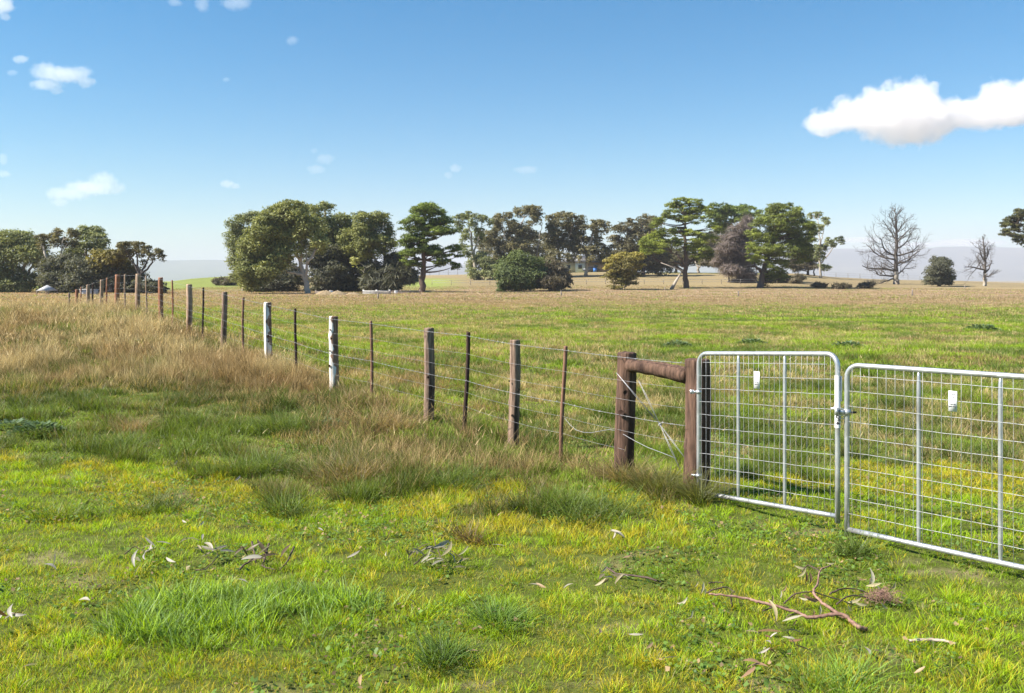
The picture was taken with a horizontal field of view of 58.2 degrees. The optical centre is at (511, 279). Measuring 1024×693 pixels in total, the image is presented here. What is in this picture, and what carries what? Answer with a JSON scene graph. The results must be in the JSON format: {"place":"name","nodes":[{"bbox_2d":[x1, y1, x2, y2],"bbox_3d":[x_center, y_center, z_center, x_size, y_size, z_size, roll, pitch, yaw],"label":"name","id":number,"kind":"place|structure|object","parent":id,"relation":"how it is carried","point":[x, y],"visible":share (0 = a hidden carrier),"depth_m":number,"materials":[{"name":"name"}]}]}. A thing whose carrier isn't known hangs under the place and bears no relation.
{"place":"outdoors","nodes":[
{"label":"outdoors","id":0,"kind":"place"},
{"bbox_2d":[0,272,1023,692],"bbox_3d":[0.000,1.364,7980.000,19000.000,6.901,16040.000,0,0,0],"label":"ground","id":1,"kind":"structure","parent":0,"point":[646,280],"depth_m":5.55,"materials":[{"name":"plant"}]},
{"bbox_2d":[0,604,25,618],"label":"leaf pile","id":2,"kind":"object","parent":1,"relation":"on","point":[10,613],"visible":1,"depth_m":4.56,"materials":[{"name":"plant"}]},
{"bbox_2d":[0,417,35,430],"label":"leafy weed","id":3,"kind":"object","parent":1,"relation":"on","point":[6,422],"visible":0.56,"depth_m":10.55,"materials":[{"name":"green plant"}]},
{"bbox_2d":[0,228,55,292],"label":"gum tree","id":4,"kind":"object","parent":1,"relation":"on","point":[14,251],"visible":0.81,"depth_m":125.94,"materials":[{"name":"green plant"}]},
{"bbox_2d":[0,399,59,419],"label":"grass tussock","id":5,"kind":"object","parent":1,"relation":"on","point":[25,409],"depth_m":11.18,"materials":[{"name":"plant"}]},
{"bbox_2d":[5,419,69,437],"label":"leafy weed","id":6,"kind":"object","parent":1,"relation":"on","point":[24,427],"visible":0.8,"depth_m":10.19,"materials":[{"name":"green plant"}]},
{"bbox_2d":[36,285,58,293],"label":"shed","id":7,"kind":"structure","parent":1,"relation":"on","point":[46,288],"depth_m":111.69,"materials":[{"name":"metal"}]},
{"bbox_2d":[46,553,55,568],"bbox_3d":[-2.721,1.662,5.444,0.067,0.094,0.065,0,0,38],"label":"leaf pile","id":8,"kind":"object","parent":1,"relation":"on","point":[52,564],"visible":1,"depth_m":5.44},
{"bbox_2d":[33,227,82,292],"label":"gum tree","id":9,"kind":"object","parent":1,"relation":"on","point":[53,239],"visible":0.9,"depth_m":123.90,"materials":[{"name":"green plant"}]},
{"bbox_2d":[34,251,105,292],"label":"tree","id":10,"kind":"object","parent":1,"relation":"on","point":[54,272],"visible":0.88,"depth_m":120.25,"materials":[{"name":"green plant"}]},
{"bbox_2d":[7,494,133,523],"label":"grass tussock","id":11,"kind":"object","parent":1,"relation":"on","point":[33,515],"depth_m":6.80,"materials":[{"name":"plant"}]},
{"bbox_2d":[57,224,110,257],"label":"gum tree","id":12,"kind":"object","parent":1,"relation":"on","point":[92,236],"visible":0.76,"depth_m":128.64,"materials":[{"name":"green plant"}]},
{"bbox_2d":[79,289,98,294],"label":"water trough","id":13,"kind":"object","parent":1,"relation":"on","point":[94,292],"visible":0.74,"depth_m":109.65,"materials":[{"name":"metal"}]},
{"bbox_2d":[69,257,149,292],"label":"tree","id":14,"kind":"object","parent":1,"relation":"on","point":[100,275],"visible":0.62,"depth_m":119.95,"materials":[{"name":"green plant"}]},
{"bbox_2d":[85,248,140,292],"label":"tree","id":15,"kind":"object","parent":1,"relation":"on","point":[105,257],"visible":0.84,"depth_m":119.68,"materials":[{"name":"green plant"}]},
{"bbox_2d":[53,423,176,454],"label":"grass tussock","id":16,"kind":"object","parent":1,"relation":"on","point":[116,441],"depth_m":9.37,"materials":[{"name":"plant"}]},
{"bbox_2d":[96,409,166,434],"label":"grass tussock","id":17,"kind":"object","parent":1,"relation":"on","point":[126,423],"depth_m":10.43,"materials":[{"name":"plant"}]},
{"bbox_2d":[131,549,145,570],"bbox_3d":[-2.197,1.658,5.441,0.088,0.110,0.171,0,0,-35],"label":"leaf pile","id":18,"kind":"object","parent":1,"relation":"on","point":[133,558],"visible":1,"depth_m":5.44,"materials":[{"name":"plant"}]},
{"bbox_2d":[111,241,166,292],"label":"umbrella tree","id":19,"kind":"object","parent":1,"relation":"on","point":[122,247],"visible":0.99,"depth_m":117.59,"materials":[{"name":"green plant"}]},
{"bbox_2d":[124,537,169,554],"bbox_3d":[-2.264,1.661,5.728,0.273,0.087,0.146,0,0,20],"label":"leaf pile","id":20,"kind":"object","parent":1,"relation":"on","point":[150,542],"visible":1,"depth_m":5.75,"materials":[{"name":"beige plant"}]},
{"bbox_2d":[127,278,169,293],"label":"hedge bush","id":21,"kind":"object","parent":1,"relation":"on","point":[151,282],"visible":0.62,"depth_m":116.76,"materials":[{"name":"green plant"}]},
{"bbox_2d":[107,486,204,515],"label":"grass tussock","id":22,"kind":"object","parent":1,"relation":"on","point":[154,503],"depth_m":7.03,"materials":[{"name":"plant"}]},
{"bbox_2d":[180,534,203,541],"bbox_3d":[-2.049,1.660,5.874,0.153,0.054,0.082,0,0,-10],"label":"leaf pile","id":23,"kind":"object","parent":1,"relation":"on","point":[202,535],"visible":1,"depth_m":5.88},
{"bbox_2d":[149,403,237,429],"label":"grass tussock","id":24,"kind":"object","parent":1,"relation":"on","point":[191,415],"depth_m":10.82,"materials":[{"name":"plant"}]},
{"bbox_2d":[196,540,234,570],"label":"leafy sprig","id":25,"kind":"object","parent":1,"relation":"on","point":[210,545],"visible":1,"depth_m":5.65,"materials":[{"name":"beige plant"}]},
{"bbox_2d":[210,275,236,285],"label":"bush","id":26,"kind":"object","parent":1,"relation":"on","point":[221,280],"visible":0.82,"depth_m":164.09,"materials":[{"name":"green plant"}]},
{"bbox_2d":[220,209,261,289],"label":"gum tree","id":27,"kind":"object","parent":1,"relation":"on","point":[236,232],"visible":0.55,"depth_m":137.59,"materials":[{"name":"green plant"}]},
{"bbox_2d":[234,539,294,569],"bbox_3d":[-1.497,1.651,5.579,0.331,0.128,0.317,0,0,10],"label":"twig cluster","id":28,"kind":"object","parent":1,"relation":"on","point":[254,556],"visible":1,"depth_m":5.54,"materials":[{"name":"grey plant"}]},
{"bbox_2d":[216,447,314,477],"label":"grass tussock","id":29,"kind":"object","parent":1,"relation":"on","point":[262,461],"depth_m":8.37,"materials":[{"name":"plant"}]},
{"bbox_2d":[227,404,323,437],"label":"grass tussock","id":30,"kind":"object","parent":1,"relation":"on","point":[270,429],"depth_m":10.32,"materials":[{"name":"plant"}]},
{"bbox_2d":[242,262,309,291],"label":"tree","id":31,"kind":"object","parent":1,"relation":"on","point":[287,282],"visible":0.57,"depth_m":130.23,"materials":[{"name":"green plant"}]},
{"bbox_2d":[226,199,332,293],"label":"gum tree","id":32,"kind":"object","parent":1,"relation":"on","point":[275,233],"visible":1,"depth_m":115.43,"materials":[{"name":"green plant"}]},
{"bbox_2d":[229,483,348,521],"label":"grass tussock","id":33,"kind":"object","parent":1,"relation":"on","point":[265,505],"depth_m":6.91,"materials":[{"name":"plant"}]},
{"bbox_2d":[263,398,359,432],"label":"grass tussock","id":34,"kind":"object","parent":1,"relation":"on","point":[302,423],"depth_m":10.56,"materials":[{"name":"plant"}]},
{"bbox_2d":[315,290,331,294],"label":"straw heap","id":35,"kind":"object","parent":1,"relation":"on","point":[324,292],"visible":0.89,"depth_m":107.30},
{"bbox_2d":[302,239,355,291],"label":"tree","id":36,"kind":"object","parent":1,"relation":"on","point":[327,270],"visible":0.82,"depth_m":129.36,"materials":[{"name":"green plant"}]},
{"bbox_2d":[312,417,350,426],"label":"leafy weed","id":37,"kind":"object","parent":1,"relation":"on","point":[339,420],"visible":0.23,"depth_m":10.77,"materials":[{"name":"green plant"}]},
{"bbox_2d":[308,200,359,259],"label":"gum tree","id":38,"kind":"object","parent":1,"relation":"on","point":[336,222],"visible":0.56,"depth_m":132.68,"materials":[{"name":"green plant"}]},
{"bbox_2d":[0,296,671,489],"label":"dry grass","id":39,"kind":"structure","parent":1,"relation":"on","point":[228,370],"depth_m":13.91,"materials":[{"name":"plant"}]},
{"bbox_2d":[331,291,345,294],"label":"straw heap","id":40,"kind":"object","parent":1,"relation":"on","point":[337,293],"visible":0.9,"depth_m":107.41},
{"bbox_2d":[272,440,430,489],"bbox_3d":[-1.465,1.592,7.984,1.618,0.347,1.472,0,0,36],"label":"grass tussock","id":41,"kind":"object","parent":1,"relation":"on","point":[343,469],"depth_m":7.94,"materials":[{"name":"plant"}]},
{"bbox_2d":[333,243,379,291],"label":"tree","id":42,"kind":"object","parent":1,"relation":"on","point":[356,274],"visible":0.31,"depth_m":132.74,"materials":[{"name":"green plant"}]},
{"bbox_2d":[334,210,398,276],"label":"gum tree","id":43,"kind":"object","parent":1,"relation":"on","point":[367,235],"visible":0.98,"depth_m":129.89,"materials":[{"name":"green plant"}]},
{"bbox_2d":[363,290,390,294],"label":"rail fence","id":44,"kind":"object","parent":1,"relation":"on","point":[376,292],"visible":0.9,"depth_m":111.84,"materials":[{"name":"wood"}]},
{"bbox_2d":[293,394,468,433],"bbox_3d":[-1.521,1.496,10.376,2.358,0.482,2.114,0,0,0],"label":"grass tussock","id":45,"kind":"object","parent":1,"relation":"on","point":[399,420],"depth_m":10.47,"materials":[{"name":"plant"}]},
{"bbox_2d":[355,251,420,291],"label":"bush","id":46,"kind":"object","parent":1,"relation":"on","point":[396,274],"visible":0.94,"depth_m":128.40,"materials":[{"name":"green plant"}]},
{"bbox_2d":[68,274,710,492],"bbox_3d":[-7.557,0.920,20.723,0.371,2.168,32.390,0,0,-34],"label":"wire fence","id":47,"kind":"object","parent":1,"relation":"on","point":[629,365],"visible":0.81,"depth_m":8.75,"materials":[{"name":"brown wood"}]},
{"bbox_2d":[690,351,841,523],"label":"gate","id":48,"kind":"structure","parent":47,"relation":"attached to","point":[838,400],"depth_m":6.61,"materials":[{"name":"metal"}]},
{"bbox_2d":[391,290,419,293],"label":"rail fence","id":49,"kind":"object","parent":1,"relation":"on","point":[400,292],"visible":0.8,"depth_m":112.89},
{"bbox_2d":[396,201,465,292],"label":"pine tree","id":50,"kind":"object","parent":1,"relation":"on","point":[433,228],"visible":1,"depth_m":126.38,"materials":[{"name":"green plant"}]},
{"bbox_2d":[405,531,468,567],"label":"leafy sprig","id":51,"kind":"object","parent":1,"relation":"on","point":[438,546],"visible":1,"depth_m":5.59,"materials":[{"name":"brown plant"}]},
{"bbox_2d":[386,617,498,682],"bbox_3d":[-0.316,1.667,4.243,0.686,0.195,0.816,0,0,0],"label":"grass tussock","id":52,"kind":"object","parent":1,"relation":"on","point":[441,655],"depth_m":4.23,"materials":[{"name":"plant"}]},
{"bbox_2d":[390,451,523,492],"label":"grass tussock","id":53,"kind":"object","parent":1,"relation":"on","point":[456,476],"depth_m":7.83,"materials":[{"name":"plant"}]},
{"bbox_2d":[433,512,508,545],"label":"grass tussock","id":54,"kind":"object","parent":1,"relation":"on","point":[478,540],"depth_m":6.25,"materials":[{"name":"plant"}]},
{"bbox_2d":[452,210,494,279],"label":"gum tree","id":55,"kind":"object","parent":1,"relation":"on","point":[479,235],"visible":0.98,"depth_m":184.25,"materials":[{"name":"green plant"}]},
{"bbox_2d":[463,250,498,279],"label":"bush","id":56,"kind":"object","parent":1,"relation":"on","point":[480,257],"visible":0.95,"depth_m":183.17,"materials":[{"name":"green plant"}]},
{"bbox_2d":[443,584,559,640],"bbox_3d":[-0.062,1.670,4.646,0.736,0.192,0.729,0,0,0],"label":"grass tussock","id":57,"kind":"object","parent":1,"relation":"on","point":[502,616],"depth_m":4.68,"materials":[{"name":"plant"}]},
{"bbox_2d":[0,296,1021,480],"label":"seed stalks","id":58,"kind":"object","parent":1,"relation":"on","point":[3,305],"visible":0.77,"depth_m":17.41,"materials":[{"name":"plant"}]},
{"bbox_2d":[0,285,1023,497],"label":"paddock grass","id":59,"kind":"structure","parent":1,"relation":"on","point":[1003,347],"depth_m":20.66,"materials":[{"name":"plant"}]},
{"bbox_2d":[0,426,1023,692],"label":"ground cover","id":60,"kind":"object","parent":1,"relation":"on","point":[664,648],"visible":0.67,"depth_m":5.83,"materials":[{"name":"green plant"}]},
{"bbox_2d":[473,231,551,257],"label":"tree","id":61,"kind":"object","parent":1,"relation":"on","point":[482,246],"visible":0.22,"depth_m":223.52,"materials":[{"name":"green plant"}]},
{"bbox_2d":[481,204,545,269],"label":"gum tree","id":62,"kind":"object","parent":1,"relation":"on","point":[520,239],"visible":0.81,"depth_m":189.53,"materials":[{"name":"green plant"}]},
{"bbox_2d":[491,248,550,291],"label":"bush","id":63,"kind":"object","parent":1,"relation":"on","point":[517,272],"visible":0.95,"depth_m":134.26,"materials":[{"name":"green plant"}]},
{"bbox_2d":[533,258,573,290],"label":"bush","id":64,"kind":"object","parent":1,"relation":"on","point":[557,276],"visible":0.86,"depth_m":135.64,"materials":[{"name":"green plant"}]},
{"bbox_2d":[539,211,587,263],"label":"gum tree","id":65,"kind":"object","parent":1,"relation":"on","point":[558,239],"visible":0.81,"depth_m":190.45,"materials":[{"name":"green plant"}]},
{"bbox_2d":[503,470,670,528],"bbox_3d":[0.517,1.621,6.877,1.491,0.288,1.575,0,0,0],"label":"grass tussock","id":66,"kind":"object","parent":1,"relation":"on","point":[595,505],"depth_m":6.80,"materials":[{"name":"plant"}]},
{"bbox_2d":[562,255,612,271],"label":"farmhouse","id":67,"kind":"object","parent":1,"relation":"on","point":[576,266],"visible":0.46,"depth_m":238.00,"materials":[{"name":"beige brick"}]},
{"bbox_2d":[561,219,617,276],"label":"gum tree","id":68,"kind":"object","parent":1,"relation":"on","point":[590,251],"visible":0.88,"depth_m":189.37,"materials":[{"name":"green plant"}]},
{"bbox_2d":[432,279,756,284],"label":"wire fence","id":69,"kind":"object","parent":1,"relation":"on","point":[605,281],"visible":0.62,"depth_m":162.91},
{"bbox_2d":[595,566,628,588],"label":"bark scraps","id":70,"kind":"object","parent":1,"relation":"on","point":[618,576],"visible":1,"depth_m":5.14,"materials":[{"name":"beige plant"}]},
{"bbox_2d":[610,529,624,537],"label":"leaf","id":71,"kind":"object","parent":1,"relation":"on","point":[618,532],"visible":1,"depth_m":6.05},
{"bbox_2d":[599,251,646,289],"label":"bush","id":72,"kind":"object","parent":1,"relation":"on","point":[624,261],"visible":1,"depth_m":140.75,"materials":[{"name":"green plant"}]},
{"bbox_2d":[607,567,656,581],"bbox_3d":[0.679,1.718,5.357,0.368,0.016,0.072,0,0,44],"label":"stick","id":73,"kind":"object","parent":1,"relation":"on","point":[632,575],"visible":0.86,"depth_m":5.33,"materials":[{"name":"wood"}]},
{"bbox_2d":[606,213,676,275],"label":"tree","id":74,"kind":"object","parent":1,"relation":"on","point":[636,233],"visible":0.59,"depth_m":196.02,"materials":[{"name":"green plant"}]},
{"bbox_2d":[564,441,722,485],"bbox_3d":[0.917,1.563,7.901,1.713,0.388,1.433,0,0,0],"label":"grass tussock","id":75,"kind":"object","parent":1,"relation":"on","point":[610,472],"depth_m":7.81,"materials":[{"name":"plant"}]},
{"bbox_2d":[587,448,728,497],"bbox_3d":[1.135,1.551,7.447,1.585,0.394,1.538,0,0,-21],"label":"grass tussock","id":76,"kind":"object","parent":1,"relation":"on","point":[642,482],"depth_m":7.43,"materials":[{"name":"plant"}]},
{"bbox_2d":[662,263,682,289],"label":"broken limb","id":77,"kind":"object","parent":1,"relation":"on","point":[674,284],"visible":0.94,"depth_m":142.99,"materials":[{"name":"grey plant"}]},
{"bbox_2d":[663,339,691,347],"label":"leafy weed","id":78,"kind":"object","parent":1,"relation":"on","point":[673,342],"visible":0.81,"depth_m":23.43,"materials":[{"name":"green plant"}]},
{"bbox_2d":[638,197,722,287],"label":"pine tree","id":79,"kind":"object","parent":1,"relation":"on","point":[690,214],"visible":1,"depth_m":147.26,"materials":[{"name":"green plant"}]},
{"bbox_2d":[658,228,728,272],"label":"tree","id":80,"kind":"object","parent":1,"relation":"on","point":[688,254],"visible":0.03,"depth_m":224.29,"materials":[{"name":"green plant"}]},
{"bbox_2d":[667,234,725,272],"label":"tree","id":81,"kind":"object","parent":1,"relation":"on","point":[705,261],"visible":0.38,"depth_m":214.47,"materials":[{"name":"green plant"}]},
{"bbox_2d":[647,458,767,506],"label":"grass tussock","id":82,"kind":"object","parent":1,"relation":"on","point":[698,494],"depth_m":7.07,"materials":[{"name":"plant"}]},
{"bbox_2d":[704,202,762,232],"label":"pine tree","id":83,"kind":"object","parent":1,"relation":"on","point":[722,214],"visible":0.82,"depth_m":197.61,"materials":[{"name":"green plant"}]},
{"bbox_2d":[708,212,761,282],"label":"dead tree","id":84,"kind":"object","parent":1,"relation":"on","point":[730,260],"visible":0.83,"depth_m":168.53,"materials":[{"name":"grey plant"}]},
{"bbox_2d":[737,338,767,343],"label":"leafy weed","id":85,"kind":"object","parent":1,"relation":"on","point":[747,340],"visible":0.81,"depth_m":24.39,"materials":[{"name":"green plant"}]},
{"bbox_2d":[741,658,767,677],"bbox_3d":[1.034,1.682,3.995,0.129,0.056,0.078,0,0,-13],"label":"leaf pile","id":86,"kind":"object","parent":1,"relation":"on","point":[750,670],"visible":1,"depth_m":4.00,"materials":[{"name":"plant"}]},
{"bbox_2d":[746,599,802,639],"bbox_3d":[1.297,1.664,4.524,0.264,0.114,0.199,0,0,23],"label":"leaf pile","id":87,"kind":"object","parent":1,"relation":"on","point":[776,613],"visible":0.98,"depth_m":4.53,"materials":[{"name":"plant"}]},
{"bbox_2d":[760,633,801,653],"bbox_3d":[1.232,1.672,4.229,0.191,0.095,0.161,0,0,19],"label":"leaf pile","id":88,"kind":"object","parent":1,"relation":"on","point":[793,640],"visible":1,"depth_m":4.22,"materials":[{"name":"plant"}]},
{"bbox_2d":[743,202,822,287],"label":"pine tree","id":89,"kind":"object","parent":1,"relation":"on","point":[795,241],"visible":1,"depth_m":148.63,"materials":[{"name":"green plant"}]},
{"bbox_2d":[767,271,807,283],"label":"bush","id":90,"kind":"object","parent":1,"relation":"on","point":[798,278],"visible":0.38,"depth_m":166.42,"materials":[{"name":"green plant"}]},
{"bbox_2d":[678,563,904,630],"bbox_3d":[1.502,1.676,4.882,1.257,0.138,0.800,0,0,-22],"label":"fallen branch","id":91,"kind":"object","parent":1,"relation":"on","point":[884,595],"visible":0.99,"depth_m":4.87,"materials":[{"name":"wood"}]},
{"bbox_2d":[783,251,826,275],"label":"tree","id":92,"kind":"object","parent":1,"relation":"on","point":[808,266],"visible":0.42,"depth_m":212.86,"materials":[{"name":"green plant"}]},
{"bbox_2d":[810,281,829,287],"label":"bush","id":93,"kind":"object","parent":1,"relation":"on","point":[817,284],"visible":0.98,"depth_m":149.88,"materials":[{"name":"green plant"}]},
{"bbox_2d":[806,211,845,277],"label":"gum tree","id":94,"kind":"object","parent":1,"relation":"on","point":[820,247],"visible":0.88,"depth_m":204.44,"materials":[{"name":"green plant"}]},
{"bbox_2d":[831,281,851,288],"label":"bush","id":95,"kind":"object","parent":1,"relation":"on","point":[843,285],"visible":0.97,"depth_m":146.84,"materials":[{"name":"green plant"}]},
{"bbox_2d":[763,630,926,692],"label":"grass tussock","id":96,"kind":"object","parent":1,"relation":"on","point":[832,669],"depth_m":3.96,"materials":[{"name":"plant"}]},
{"bbox_2d":[830,340,863,347],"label":"leafy weed","id":97,"kind":"object","parent":1,"relation":"on","point":[853,343],"visible":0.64,"depth_m":23.14,"materials":[{"name":"green plant"}]},
{"bbox_2d":[814,523,905,559],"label":"grass tussock","id":98,"kind":"object","parent":1,"relation":"on","point":[853,548],"depth_m":5.79,"materials":[{"name":"plant"}]},
{"bbox_2d":[854,280,878,288],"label":"bush","id":99,"kind":"object","parent":1,"relation":"on","point":[867,284],"visible":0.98,"depth_m":149.61,"materials":[{"name":"green plant"}]},
{"bbox_2d":[854,203,931,283],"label":"dead tree","id":100,"kind":"object","parent":1,"relation":"on","point":[895,271],"visible":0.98,"depth_m":181.51,"materials":[{"name":"wood"}]},
{"bbox_2d":[908,638,955,644],"bbox_3d":[1.994,1.716,4.374,0.219,0.017,0.051,0,0,7],"label":"bark stick","id":101,"kind":"object","parent":1,"relation":"on","point":[930,639],"visible":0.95,"depth_m":4.37,"materials":[{"name":"wood"}]},
{"bbox_2d":[921,255,957,285],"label":"bush","id":102,"kind":"object","parent":1,"relation":"on","point":[940,272],"visible":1,"depth_m":169.42,"materials":[{"name":"green plant"}]},
{"bbox_2d":[956,234,998,285],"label":"dead tree","id":103,"kind":"object","parent":1,"relation":"on","point":[984,266],"visible":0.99,"depth_m":177.58,"materials":[{"name":"grey plant"}]},
{"bbox_2d":[961,324,1000,330],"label":"leafy weed","id":104,"kind":"object","parent":1,"relation":"on","point":[981,326],"visible":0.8,"depth_m":31.74,"materials":[{"name":"green plant"}]},
{"bbox_2d":[998,208,1023,246],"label":"pine tree","id":105,"kind":"object","parent":1,"relation":"on","point":[1013,222],"visible":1,"depth_m":165.02,"materials":[{"name":"green plant"}]},
{"bbox_3d":[4.217,1.282,3.776,0.211,1.437,0.201,0,0,0],"label":"gate post","id":106,"kind":"object","parent":1,"relation":"on","visible":0},
{"bbox_2d":[831,363,1023,570],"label":"gate","id":107,"kind":"structure","parent":106,"relation":"attached to","point":[846,412],"depth_m":5.74,"materials":[{"name":"metal"}]},
{"bbox_2d":[0,0,1023,264],"label":"sky","id":108,"kind":"structure","parent":0,"point":[157,123],"materials":[{"name":"blue"}]},
{"bbox_2d":[4,247,1023,280],"bbox_3d":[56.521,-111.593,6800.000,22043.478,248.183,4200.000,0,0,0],"label":"hills","id":109,"kind":"structure","parent":0,"point":[1008,262],"depth_m":5680.44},
{"bbox_2d":[582,266,599,271],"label":"parked car","id":110,"kind":"object","parent":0,"point":[591,268],"visible":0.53,"depth_m":232.12,"materials":[{"name":"paint"}]}
]}

